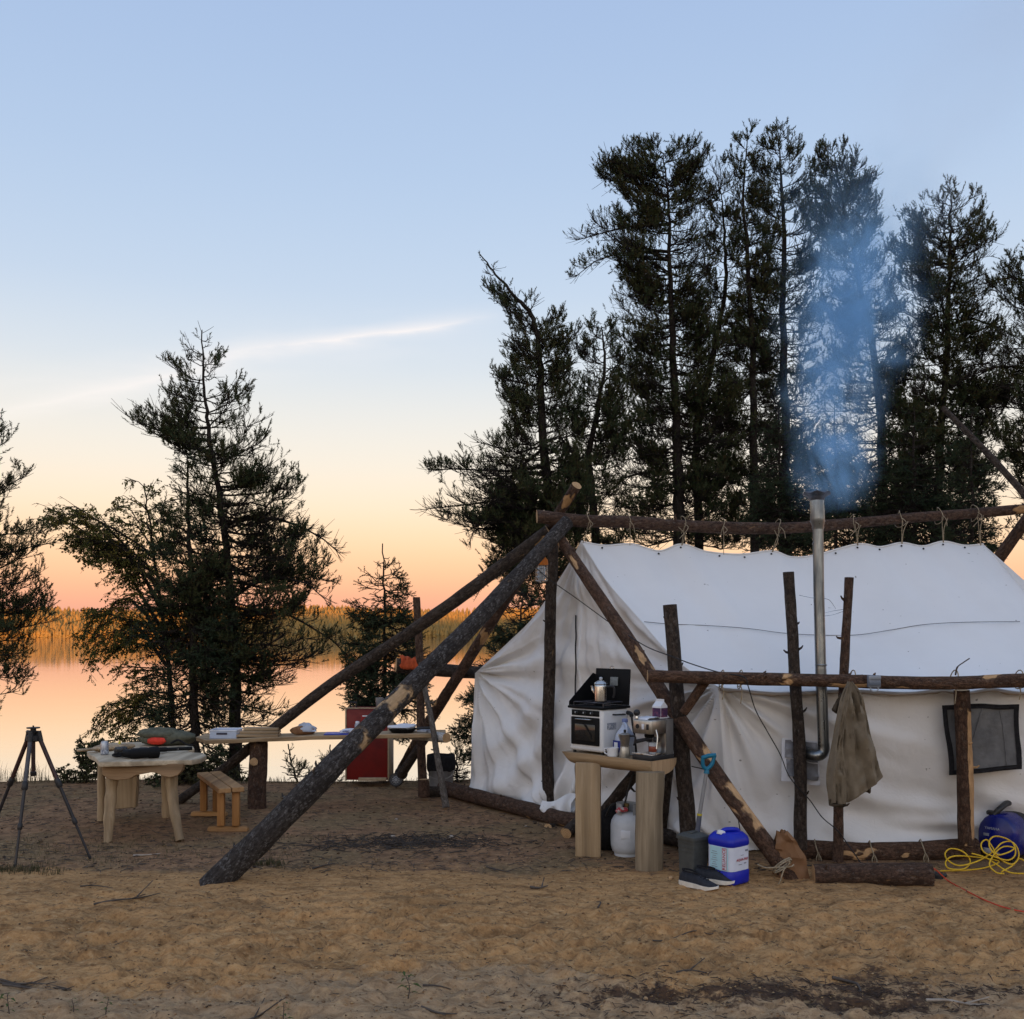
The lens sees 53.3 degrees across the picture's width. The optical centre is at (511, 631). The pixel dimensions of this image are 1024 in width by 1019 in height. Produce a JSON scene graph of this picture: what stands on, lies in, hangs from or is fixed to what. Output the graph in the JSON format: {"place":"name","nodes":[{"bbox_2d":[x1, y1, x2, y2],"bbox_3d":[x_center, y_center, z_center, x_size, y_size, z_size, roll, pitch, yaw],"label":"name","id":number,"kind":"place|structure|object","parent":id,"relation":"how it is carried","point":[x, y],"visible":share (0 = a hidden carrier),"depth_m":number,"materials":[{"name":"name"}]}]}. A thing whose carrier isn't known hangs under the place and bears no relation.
{"place":"outdoors","nodes":[
{"label":"outdoors","id":0,"kind":"place"},
{"bbox_2d":[0,761,470,785],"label":"shore grass","id":1,"kind":"structure","parent":0,"point":[39,776],"depth_m":11.34,"materials":[{"name":"plant"}]},
{"bbox_2d":[0,637,503,781],"bbox_3d":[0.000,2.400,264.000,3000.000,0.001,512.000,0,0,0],"label":"lake","id":2,"kind":"structure","parent":0,"point":[60,701],"depth_m":33.65,"materials":[{"name":"liquid"}]},
{"bbox_2d":[0,637,1023,1018],"bbox_3d":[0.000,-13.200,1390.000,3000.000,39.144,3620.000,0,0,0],"label":"ground","id":3,"kind":"structure","parent":0,"point":[526,957],"depth_m":5.65,"materials":[{"name":"brown sand"}]},
{"bbox_2d":[0,408,67,709],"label":"pine tree","id":4,"kind":"object","parent":3,"relation":"on","point":[19,603],"visible":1,"depth_m":12.02,"materials":[{"name":"green plant"}]},
{"bbox_2d":[0,725,90,867],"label":"tripod","id":5,"kind":"object","parent":3,"relation":"on","point":[32,736],"visible":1,"depth_m":7.40,"materials":[{"name":"black plastic"}]},
{"bbox_2d":[56,763,79,783],"bbox_3d":[-4.947,1.590,11.309,0.266,0.271,0.202,0,0,0],"label":"leafy bush","id":6,"kind":"object","parent":3,"relation":"on","point":[64,775],"visible":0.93,"depth_m":11.29,"materials":[{"name":"green plant"}]},
{"bbox_2d":[73,737,104,783],"bbox_3d":[-4.662,1.443,11.298,0.410,0.566,0.335,0,0,0],"label":"leafy bush","id":7,"kind":"object","parent":3,"relation":"on","point":[88,765],"visible":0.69,"depth_m":11.25,"materials":[{"name":"green plant"}]},
{"bbox_2d":[32,477,188,747],"bbox_3d":[-5.114,0.416,12.865,2.332,4.772,1.519,0,0,0],"label":"birch tree","id":8,"kind":"object","parent":3,"relation":"on","point":[98,543],"visible":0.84,"depth_m":12.80,"materials":[{"name":"green plant"}]},
{"bbox_2d":[0,854,288,875],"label":"grass tuft","id":9,"kind":"object","parent":3,"relation":"on","point":[37,867],"visible":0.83,"depth_m":7.06,"materials":[{"name":"brown plant"}]},
{"bbox_2d":[87,742,205,842],"bbox_3d":[-3.110,1.344,8.603,0.864,0.679,1.611,0,0,-26],"label":"slab table","id":10,"kind":"object","parent":3,"relation":"on","point":[121,780],"visible":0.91,"depth_m":8.06,"materials":[{"name":"brown wood"}]},
{"bbox_2d":[76,743,134,751],"bbox_3d":[-3.422,0.981,8.591,0.091,0.051,0.529,0,0,34],"label":"wooden paddle","id":11,"kind":"object","parent":10,"relation":"on","point":[111,747],"visible":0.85,"depth_m":8.58,"materials":[{"name":"brown wood"}]},
{"bbox_2d":[112,746,159,758],"bbox_3d":[-2.991,0.954,8.117,0.336,0.107,0.422,0,0,-26],"label":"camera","id":12,"kind":"object","parent":10,"relation":"on","point":[135,753],"visible":1,"depth_m":8.06,"materials":[{"name":"black plastic"}]},
{"bbox_2d":[136,727,195,745],"bbox_3d":[-3.063,0.923,9.042,0.534,0.161,0.309,0,0,0],"label":"rucksack","id":13,"kind":"object","parent":10,"relation":"on","point":[158,736],"visible":1,"depth_m":8.96,"materials":[{"name":"green fabric"}]},
{"bbox_2d":[120,452,264,769],"bbox_3d":[-3.827,-0.036,12.355,1.773,4.310,1.272,0,0,0],"label":"spruce tree","id":14,"kind":"object","parent":3,"relation":"on","point":[206,653],"visible":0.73,"depth_m":12.19,"materials":[{"name":"green plant"}]},
{"bbox_2d":[143,744,248,787],"bbox_3d":[-3.441,1.477,11.249,1.287,0.495,1.011,0,0,0],"label":"leafy bush","id":15,"kind":"object","parent":3,"relation":"on","point":[189,773],"visible":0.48,"depth_m":11.16,"materials":[{"name":"green plant"}]},
{"bbox_2d":[191,771,248,831],"bbox_3d":[-2.545,1.460,8.807,0.320,0.371,1.085,0,0,-28],"label":"bench","id":16,"kind":"object","parent":3,"relation":"on","point":[220,783],"visible":1,"depth_m":8.42,"materials":[{"name":"brown wood"}]},
{"bbox_2d":[0,833,467,864],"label":"short grass","id":17,"kind":"structure","parent":3,"relation":"on","point":[138,848],"depth_m":7.73,"materials":[{"name":"plant"}]},
{"bbox_2d":[111,322,361,780],"bbox_3d":[-3.429,-0.692,12.526,3.114,6.232,2.050,0,0,0],"label":"pine tree","id":18,"kind":"object","parent":3,"relation":"on","point":[273,568],"visible":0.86,"depth_m":12.42,"materials":[{"name":"green plant"}]},
{"bbox_2d":[0,604,538,637],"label":"forest","id":19,"kind":"object","parent":3,"relation":"on","point":[448,624],"visible":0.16,"depth_m":447.03,"materials":[{"name":"green plant"}]},
{"bbox_2d":[280,743,312,781],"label":"pine sapling","id":20,"kind":"object","parent":3,"relation":"on","point":[300,767],"visible":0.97,"depth_m":11.32,"materials":[{"name":"green plant"}]},
{"bbox_2d":[196,730,450,809],"bbox_3d":[-1.764,1.321,9.756,2.369,0.734,0.708,0,0,0],"label":"plank table","id":21,"kind":"object","parent":3,"relation":"on","point":[257,774],"visible":0.89,"depth_m":9.55,"materials":[{"name":"brown wood"}]},
{"bbox_2d":[209,728,242,738],"bbox_3d":[-2.693,0.954,9.602,0.256,0.081,0.228,0,0,0],"label":"plastic bin","id":22,"kind":"object","parent":21,"relation":"on","point":[221,733],"visible":0.94,"depth_m":9.49,"materials":[{"name":"white plastic"}]},
{"bbox_2d":[236,733,280,736],"bbox_3d":[-2.377,0.970,9.572,0.386,0.024,0.160,0,0,-2],"label":"spare plank","id":23,"kind":"object","parent":21,"relation":"on","point":[258,735],"visible":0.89,"depth_m":9.50,"materials":[{"name":"brown wood"}]},
{"bbox_2d":[240,730,280,733],"bbox_3d":[-2.367,0.942,9.592,0.358,0.024,0.145,0,0,0],"label":"spare plank","id":24,"kind":"object","parent":23,"relation":"on","point":[260,732],"visible":0.89,"depth_m":9.52,"materials":[{"name":"brown wood"}]},
{"bbox_2d":[243,727,279,730],"bbox_3d":[-2.357,0.913,9.613,0.326,0.024,0.120,0,0,0],"label":"spare plank","id":25,"kind":"object","parent":24,"relation":"on","point":[260,729],"visible":1,"depth_m":9.55,"materials":[{"name":"brown wood"}]},
{"bbox_2d":[290,722,316,734],"bbox_3d":[-1.977,0.916,9.680,0.257,0.116,0.134,0,0,0],"label":"bread loaf","id":26,"kind":"object","parent":21,"relation":"on","point":[303,728],"visible":1,"depth_m":9.64,"materials":[{"name":"food"}]},
{"bbox_2d":[178,526,548,803],"bbox_3d":[-1.464,0.379,9.414,4.481,0.171,0.247,-35,-9,13],"label":"leaning pole","id":27,"kind":"object","parent":3,"relation":"on","point":[499,567],"visible":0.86,"depth_m":9.21,"materials":[{"name":"brown wood"}]},
{"bbox_2d":[345,702,407,786],"bbox_3d":[-1.477,1.203,11.107,0.636,0.893,0.582,0,0,0],"label":"wheeled chest","id":28,"kind":"object","parent":3,"relation":"on","point":[373,760],"visible":0.64,"depth_m":10.97,"materials":[{"name":"red paint"}]},
{"bbox_2d":[199,516,572,885],"bbox_3d":[-0.746,0.363,7.537,4.110,0.297,0.410,-47,26,-27],"label":"leaning pole","id":29,"kind":"object","parent":3,"relation":"on","point":[238,860],"visible":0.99,"depth_m":7.11,"materials":[{"name":"brown wood"}]},
{"bbox_2d":[535,557,547,582],"bbox_3d":[0.248,-0.581,8.550,0.112,0.339,0.112,0,0,0],"label":"work light","id":30,"kind":"object","parent":29,"relation":"hanging from","point":[542,568],"visible":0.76,"depth_m":8.52,"materials":[{"name":"orange plastic"}]},
{"bbox_2d":[335,543,439,746],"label":"spruce tree","id":31,"kind":"object","parent":3,"relation":"on","point":[371,623],"visible":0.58,"depth_m":12.07,"materials":[{"name":"green plant"}]},
{"bbox_2d":[269,828,543,858],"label":"burnt twigs","id":32,"kind":"object","parent":3,"relation":"on","point":[400,840],"visible":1,"depth_m":7.93,"materials":[{"name":"brown wood"}]},
{"bbox_2d":[413,597,426,796],"bbox_3d":[-0.916,0.653,10.242,0.119,2.002,0.151,0,2,45],"label":"upright pole","id":33,"kind":"object","parent":3,"relation":"on","point":[421,758],"visible":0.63,"depth_m":10.22,"materials":[{"name":"brown wood"}]},
{"bbox_2d":[397,741,427,779],"bbox_3d":[-1.059,1.330,10.699,0.133,0.105,0.727,0,-43,-41],"label":"brace","id":34,"kind":"object","parent":33,"relation":"attached to","point":[406,766],"visible":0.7,"depth_m":10.70,"materials":[{"name":"brown wood"}]},
{"bbox_2d":[395,658,481,678],"bbox_3d":[-0.409,0.397,10.384,1.538,0.162,0.249,4,-1,-13],"label":"rail","id":35,"kind":"object","parent":33,"relation":"attached to","point":[447,670],"visible":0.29,"depth_m":10.25,"materials":[{"name":"brown wood"}]},
{"bbox_2d":[399,655,417,669],"bbox_3d":[-1.014,0.310,10.265,0.236,0.157,0.189,0,0,0],"label":"orange cloth","id":36,"kind":"object","parent":35,"relation":"on","point":[407,662],"visible":0.81,"depth_m":10.19,"materials":[{"name":"orange fabric"}]},
{"bbox_2d":[419,779,429,796],"bbox_3d":[-0.867,1.545,10.103,0.104,0.168,0.105,-2,0,0],"label":"stump","id":37,"kind":"object","parent":3,"relation":"on","point":[424,788],"visible":1,"depth_m":10.06,"materials":[{"name":"brown wood"}]},
{"bbox_2d":[0,785,856,868],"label":"soil crumbs","id":38,"kind":"object","parent":3,"relation":"on","point":[21,854],"visible":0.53,"depth_m":8.32,"materials":[{"name":"brown soil"}]},
{"bbox_2d":[419,662,449,807],"bbox_3d":[-0.747,0.963,9.656,0.127,1.409,0.146,0,-16,-40],"label":"leaning pole","id":39,"kind":"object","parent":3,"relation":"on","point":[441,779],"visible":0.86,"depth_m":9.58,"materials":[{"name":"brown wood"}]},
{"bbox_2d":[426,753,455,785],"bbox_3d":[-0.754,1.474,10.855,0.312,0.351,0.311,0,0,0],"label":"bucket","id":40,"kind":"object","parent":3,"relation":"on","point":[448,761],"visible":0.81,"depth_m":10.75,"materials":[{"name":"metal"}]},
{"bbox_2d":[446,739,471,781],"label":"young spruce","id":41,"kind":"object","parent":3,"relation":"on","point":[465,773],"visible":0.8,"depth_m":11.37,"materials":[{"name":"green plant"}]},
{"bbox_2d":[0,782,944,872],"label":"needle litter","id":42,"kind":"object","parent":3,"relation":"on","point":[228,804],"visible":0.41,"depth_m":7.89,"materials":[{"name":"brown plant"}]},
{"bbox_2d":[397,482,580,767],"bbox_3d":[-0.423,0.247,10.115,0.288,0.243,4.533,0,-40,-32],"label":"leaning pole","id":43,"kind":"object","parent":3,"relation":"on","point":[472,653],"visible":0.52,"depth_m":9.92,"materials":[{"name":"brown wood"}]},
{"bbox_2d":[536,504,1023,533],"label":"ridge pole","id":44,"kind":"object","parent":43,"relation":"on","point":[606,521],"visible":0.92,"depth_m":8.94,"materials":[{"name":"brown wood"}]},
{"bbox_2d":[995,514,1023,561],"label":"leaning pole","id":45,"kind":"object","parent":44,"relation":"attached to","point":[1008,544],"visible":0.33,"depth_m":9.50,"materials":[{"name":"brown wood"}]},
{"bbox_2d":[441,584,543,765],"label":"young spruce","id":46,"kind":"object","parent":3,"relation":"on","point":[502,638],"visible":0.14,"depth_m":11.95,"materials":[{"name":"green plant"}]},
{"bbox_2d":[437,781,574,826],"bbox_3d":[-0.081,1.588,9.460,0.187,0.183,2.315,0,0,-34],"label":"ground log","id":47,"kind":"object","parent":3,"relation":"on","point":[530,810],"visible":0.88,"depth_m":9.27,"materials":[{"name":"brown wood"}]},
{"bbox_2d":[410,251,603,612],"bbox_3d":[-0.067,-1.081,14.016,2.650,8.224,2.014,0,0,0],"label":"pine tree","id":48,"kind":"object","parent":3,"relation":"on","point":[509,506],"visible":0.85,"depth_m":13.84,"materials":[{"name":"green plant"}]},
{"bbox_2d":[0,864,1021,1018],"bbox_3d":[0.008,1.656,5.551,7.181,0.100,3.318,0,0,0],"label":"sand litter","id":49,"kind":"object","parent":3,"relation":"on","point":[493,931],"visible":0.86,"depth_m":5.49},
{"bbox_2d":[541,545,560,801],"bbox_3d":[0.341,0.402,8.985,0.160,2.566,0.149,0,5,-12],"label":"upright pole","id":50,"kind":"object","parent":3,"relation":"on","point":[547,740],"visible":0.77,"depth_m":8.93,"materials":[{"name":"brown wood"}]},
{"bbox_2d":[562,820,574,837],"bbox_3d":[0.523,1.585,8.327,0.089,0.092,0.395,0,9,26],"label":"firewood","id":51,"kind":"object","parent":3,"relation":"on","point":[568,831],"visible":0.53,"depth_m":8.16,"materials":[{"name":"brown wood"}]},
{"bbox_2d":[547,308,647,544],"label":"pine tree","id":52,"kind":"object","parent":3,"relation":"on","point":[610,401],"visible":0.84,"depth_m":14.50,"materials":[{"name":"green plant"}]},
{"bbox_2d":[601,803,615,849],"bbox_3d":[0.760,1.462,7.731,0.260,0.376,0.259,0,0,41],"label":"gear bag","id":53,"kind":"object","parent":3,"relation":"on","point":[608,813],"visible":0.48,"depth_m":7.64,"materials":[{"name":"black fabric"}]},
{"bbox_2d":[562,750,676,871],"bbox_3d":[0.774,1.284,7.417,0.387,0.772,0.918,0,0,-44],"label":"half log table","id":54,"kind":"object","parent":3,"relation":"on","point":[650,780],"visible":0.91,"depth_m":7.22,"materials":[{"name":"brown wood"}]},
{"bbox_2d":[568,666,633,754],"bbox_3d":[0.664,0.579,7.600,0.359,0.641,0.400,0,0,-44],"label":"camp oven","id":55,"kind":"object","parent":54,"relation":"on","point":[595,726],"visible":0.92,"depth_m":7.56,"materials":[{"name":"white metal"}]},
{"bbox_2d":[590,677,614,701],"bbox_3d":[0.668,0.427,7.578,0.100,0.182,0.188,0,0,-44],"label":"coffee percolator","id":56,"kind":"object","parent":55,"relation":"on","point":[599,689],"visible":1,"depth_m":7.54,"materials":[{"name":"metal"}]},
{"bbox_2d":[601,771,635,810],"bbox_3d":[0.841,1.232,7.756,0.147,0.553,0.123,40,17,21],"label":"brace","id":57,"kind":"object","parent":54,"relation":"attached to","point":[618,793],"visible":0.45,"depth_m":7.73,"materials":[{"name":"brown wood"}]},
{"bbox_2d":[613,718,634,755],"bbox_3d":[0.826,0.767,7.446,0.129,0.265,0.133,0,0,-44],"label":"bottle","id":58,"kind":"object","parent":54,"relation":"on","point":[616,741],"visible":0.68,"depth_m":7.42,"materials":[{"name":"plastic"}]},
{"bbox_2d":[618,729,635,757],"bbox_3d":[0.823,0.800,7.301,0.132,0.200,0.084,0,0,6],"label":"moka pot","id":59,"kind":"object","parent":54,"relation":"on","point":[624,737],"visible":0.93,"depth_m":7.27,"materials":[{"name":"metal"}]},
{"bbox_2d":[632,718,673,760],"bbox_3d":[0.993,0.757,7.211,0.312,0.285,0.199,0,0,-44],"label":"espresso machine","id":60,"kind":"object","parent":54,"relation":"on","point":[658,732],"visible":0.93,"depth_m":7.18,"materials":[{"name":"silver metal"}]},
{"bbox_2d":[652,699,667,718],"bbox_3d":[1.053,0.545,7.257,0.078,0.135,0.078,0,0,-44],"label":"milk carton","id":61,"kind":"object","parent":60,"relation":"on","point":[659,709],"visible":0.98,"depth_m":7.23,"materials":[{"name":"white cardboard"}]},
{"bbox_2d":[663,769,673,827],"bbox_3d":[1.172,1.341,7.865,0.090,0.660,0.061,0,21,-8],"label":"brace","id":62,"kind":"object","parent":54,"relation":"attached to","point":[667,789],"visible":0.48,"depth_m":7.81,"materials":[{"name":"brown wood"}]},
{"bbox_2d":[611,801,635,856],"bbox_3d":[0.848,1.458,7.545,0.236,0.385,0.237,0,0,0],"label":"propane tank","id":63,"kind":"object","parent":3,"relation":"on","point":[623,831],"visible":0.81,"depth_m":7.46,"materials":[{"name":"white metal"}]},
{"bbox_2d":[563,128,755,548],"bbox_3d":[2.231,-2.850,15.202,2.933,9.350,1.529,0,0,0],"label":"pine tree","id":64,"kind":"object","parent":3,"relation":"on","point":[637,275],"visible":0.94,"depth_m":15.04,"materials":[{"name":"green plant"}]},
{"bbox_2d":[557,536,798,879],"bbox_3d":[1.103,0.413,7.634,0.328,3.434,0.229,0,-43,-40],"label":"leaning pole","id":65,"kind":"object","parent":3,"relation":"on","point":[752,825],"visible":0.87,"depth_m":7.27,"materials":[{"name":"brown wood"}]},
{"bbox_2d":[524,554,860,862],"bbox_3d":[1.190,0.479,7.603,2.697,2.241,0.589,0,0,33],"label":"power cable","id":66,"kind":"object","parent":65,"relation":"attached to","point":[731,674],"visible":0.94,"depth_m":7.28,"materials":[{"name":"black rubber"}]},
{"bbox_2d":[757,857,793,884],"bbox_3d":[1.733,1.564,6.705,0.240,0.170,0.173,0,0,0],"label":"lashing rope","id":67,"kind":"object","parent":65,"relation":"attached to","point":[783,867],"visible":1,"depth_m":6.67,"materials":[{"name":"beige fabric"}]},
{"bbox_2d":[663,604,695,832],"bbox_3d":[1.228,0.714,7.375,0.149,1.830,0.180,-5,-3,29],"label":"fence post","id":68,"kind":"object","parent":3,"relation":"on","point":[685,798],"visible":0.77,"depth_m":7.34,"materials":[{"name":"brown wood"}]},
{"bbox_2d":[663,828,708,857],"bbox_3d":[1.173,1.592,7.829,0.244,0.141,1.746,0,0,-31],"label":"ground log","id":69,"kind":"object","parent":3,"relation":"on","point":[669,837],"visible":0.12,"depth_m":7.79,"materials":[{"name":"brown wood"}]},
{"bbox_2d":[676,830,708,874],"bbox_3d":[1.218,1.495,6.856,0.168,0.310,0.168,0,0,-36],"label":"bucket","id":70,"kind":"object","parent":3,"relation":"on","point":[693,848],"visible":0.88,"depth_m":6.80,"materials":[{"name":"grey plastic"}]},
{"bbox_2d":[679,868,718,890],"bbox_3d":[1.201,1.593,6.563,0.275,0.110,0.100,0,0,40],"label":"running shoe","id":71,"kind":"object","parent":3,"relation":"on","point":[695,879],"visible":1,"depth_m":6.55,"materials":[{"name":"fabric"}]},
{"bbox_2d":[695,753,715,831],"bbox_3d":[1.259,1.291,6.929,0.265,0.932,0.041,0,0,0],"label":"shovel","id":72,"kind":"object","parent":3,"relation":"on","point":[706,773],"visible":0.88,"depth_m":6.92,"materials":[{"name":"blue metal"}]},
{"bbox_2d":[696,865,734,884],"bbox_3d":[1.330,1.585,6.653,0.275,0.110,0.100,0,0,14],"label":"running shoe","id":73,"kind":"object","parent":3,"relation":"on","point":[711,874],"visible":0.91,"depth_m":6.63,"materials":[{"name":"fabric"}]},
{"bbox_2d":[669,150,767,549],"bbox_3d":[3.150,-2.796,15.835,1.681,9.387,1.326,0,0,0],"label":"pine tree","id":74,"kind":"object","parent":3,"relation":"on","point":[716,287],"visible":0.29,"depth_m":15.73,"materials":[{"name":"green plant"}]},
{"bbox_2d":[708,827,748,885],"bbox_3d":[1.429,1.469,6.727,0.219,0.362,0.217,0,0,-40],"label":"water container","id":75,"kind":"object","parent":3,"relation":"on","point":[728,852],"visible":0.99,"depth_m":6.64,"materials":[{"name":"blue plastic"}]},
{"bbox_2d":[469,505,1023,850],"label":"tent","id":76,"kind":"object","parent":3,"relation":"on","point":[942,608],"depth_m":8.22,"materials":[{"name":"fabric"}]},
{"bbox_2d":[800,490,842,760],"bbox_3d":[2.216,-0.049,7.380,0.250,1.960,0.255,0,0,-39],"label":"stovepipe","id":77,"kind":"object","parent":76,"relation":"attached to","point":[817,522],"visible":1,"depth_m":7.34,"materials":[{"name":"metal"}]},
{"bbox_2d":[647,670,1023,689],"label":"rail","id":78,"kind":"object","parent":76,"relation":"attached to","point":[764,678],"visible":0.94,"depth_m":7.10,"materials":[{"name":"brown wood"}]},
{"bbox_2d":[680,684,708,714],"bbox_3d":[1.294,0.452,7.230,0.074,0.307,0.105,41,21,26],"label":"brace","id":79,"kind":"object","parent":78,"relation":"attached to","point":[692,699],"visible":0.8,"depth_m":7.22,"materials":[{"name":"brown wood"}]},
{"bbox_2d":[826,680,882,807],"bbox_3d":[2.347,0.765,6.958,0.403,0.866,0.156,0,0,-5],"label":"jacket","id":80,"kind":"object","parent":78,"relation":"hanging from","point":[853,771],"visible":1,"depth_m":6.94,"materials":[{"name":"fabric"}]},
{"bbox_2d":[867,675,880,691],"bbox_3d":[2.514,0.360,7.076,0.090,0.115,0.042,0,0,-3],"label":"flood lamp","id":81,"kind":"object","parent":78,"relation":"attached to","point":[873,681],"visible":1,"depth_m":7.06,"materials":[{"name":"grey plastic"}]},
{"bbox_2d":[942,703,1021,774],"bbox_3d":[3.374,0.773,7.327,0.558,0.517,0.025,0,0,4],"label":"window","id":82,"kind":"structure","parent":76,"relation":"in","point":[996,745],"depth_m":7.32,"materials":[{"name":"black fabric"}]},
{"bbox_2d":[475,961,1023,1018],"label":"peat litter","id":83,"kind":"object","parent":3,"relation":"on","point":[792,990],"visible":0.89,"depth_m":4.66,"materials":[{"name":"black soil"}]},
{"bbox_2d":[710,118,796,552],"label":"pine tree","id":84,"kind":"object","parent":3,"relation":"on","point":[764,228],"visible":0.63,"depth_m":15.40,"materials":[{"name":"green plant"}]},
{"bbox_2d":[732,403,842,555],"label":"young spruce","id":85,"kind":"object","parent":3,"relation":"on","point":[766,501],"visible":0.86,"depth_m":13.29,"materials":[{"name":"green plant"}]},
{"bbox_2d":[735,117,842,553],"bbox_3d":[4.277,-3.046,15.882,1.727,9.920,1.411,0,0,0],"label":"pine tree","id":86,"kind":"object","parent":3,"relation":"on","point":[801,264],"visible":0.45,"depth_m":15.76,"materials":[{"name":"green plant"}]},
{"bbox_2d":[772,829,809,878],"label":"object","id":87,"kind":"object","parent":3,"relation":"on","point":[786,845],"visible":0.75,"depth_m":6.80,"materials":[{"name":"brown wood"}]},
{"bbox_2d":[795,401,876,554],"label":"young spruce","id":88,"kind":"object","parent":3,"relation":"on","point":[850,493],"visible":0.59,"depth_m":13.78,"materials":[{"name":"green plant"}]},
{"bbox_2d":[832,577,853,862],"bbox_3d":[2.345,0.621,7.269,0.132,2.026,0.125,4,-2,-27],"label":"fence post","id":89,"kind":"object","parent":3,"relation":"on","point":[838,824],"visible":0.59,"depth_m":7.25,"materials":[{"name":"brown wood"}]},
{"bbox_2d":[795,134,927,544],"bbox_3d":[5.260,-2.797,15.290,2.049,9.270,1.473,0,0,0],"label":"pine tree","id":90,"kind":"object","parent":3,"relation":"on","point":[849,317],"visible":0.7,"depth_m":15.16,"materials":[{"name":"green plant"}]},
{"bbox_2d":[811,862,934,885],"bbox_3d":[2.372,1.608,6.699,0.759,0.179,0.183,-1,0,5],"label":"ground log","id":91,"kind":"object","parent":3,"relation":"on","point":[910,874],"visible":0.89,"depth_m":6.66,"materials":[{"name":"brown wood"}]},
{"bbox_2d":[802,838,980,860],"bbox_3d":[2.669,1.593,7.412,1.415,0.175,0.157,0,0,0],"label":"ground log","id":92,"kind":"object","parent":3,"relation":"on","point":[935,849],"visible":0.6,"depth_m":7.35,"materials":[{"name":"brown wood"}]},
{"bbox_2d":[783,572,808,849],"bbox_3d":[2.056,0.568,7.371,0.148,2.006,0.148,-3,-1,27],"label":"fence post","id":93,"kind":"object","parent":92,"relation":"on","point":[799,777],"visible":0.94,"depth_m":7.33,"materials":[{"name":"brown wood"}]},
{"bbox_2d":[847,408,992,545],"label":"young spruce","id":94,"kind":"object","parent":3,"relation":"on","point":[924,500],"visible":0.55,"depth_m":13.53,"materials":[{"name":"green plant"}]},
{"bbox_2d":[872,174,1022,543],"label":"pine tree","id":95,"kind":"object","parent":3,"relation":"on","point":[972,393],"visible":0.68,"depth_m":14.63,"materials":[{"name":"green plant"}]},
{"bbox_2d":[926,997,988,1004],"bbox_3d":[1.981,1.648,4.526,0.263,0.050,0.125,0,0,20],"label":"twig","id":96,"kind":"object","parent":3,"relation":"on","point":[942,999],"visible":1,"depth_m":4.58,"materials":[{"name":"grey wood"}]},
{"bbox_2d":[953,689,978,845],"bbox_3d":[3.235,0.967,7.257,0.122,1.106,0.151,-4,3,-35],"label":"fence post","id":97,"kind":"object","parent":3,"relation":"on","point":[964,776],"visible":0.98,"depth_m":7.23,"materials":[{"name":"brown wood"}]},
{"bbox_2d":[919,403,1015,561],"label":"young spruce","id":98,"kind":"object","parent":3,"relation":"on","point":[960,456],"visible":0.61,"depth_m":12.57,"materials":[{"name":"green plant"}]},
{"bbox_2d":[940,836,1023,873],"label":"extension cord","id":99,"kind":"object","parent":3,"relation":"on","point":[990,859],"visible":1,"depth_m":6.99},
{"bbox_2d":[940,239,1023,539],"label":"pine tree","id":100,"kind":"object","parent":3,"relation":"on","point":[1015,453],"visible":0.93,"depth_m":14.11,"materials":[{"name":"green plant"}]},
{"bbox_2d":[941,406,1023,499],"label":"leaning pole","id":101,"kind":"object","parent":3,"relation":"on","point":[989,455],"visible":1,"depth_m":9.07,"materials":[{"name":"brown wood"}]},
{"bbox_2d":[978,800,1023,862],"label":"generator","id":102,"kind":"object","parent":3,"relation":"on","point":[999,821],"visible":0.81,"depth_m":7.32,"materials":[{"name":"blue paint"}]},
{"bbox_2d":[0,0,1023,612],"label":"sky","id":103,"kind":"structure","parent":0,"point":[320,186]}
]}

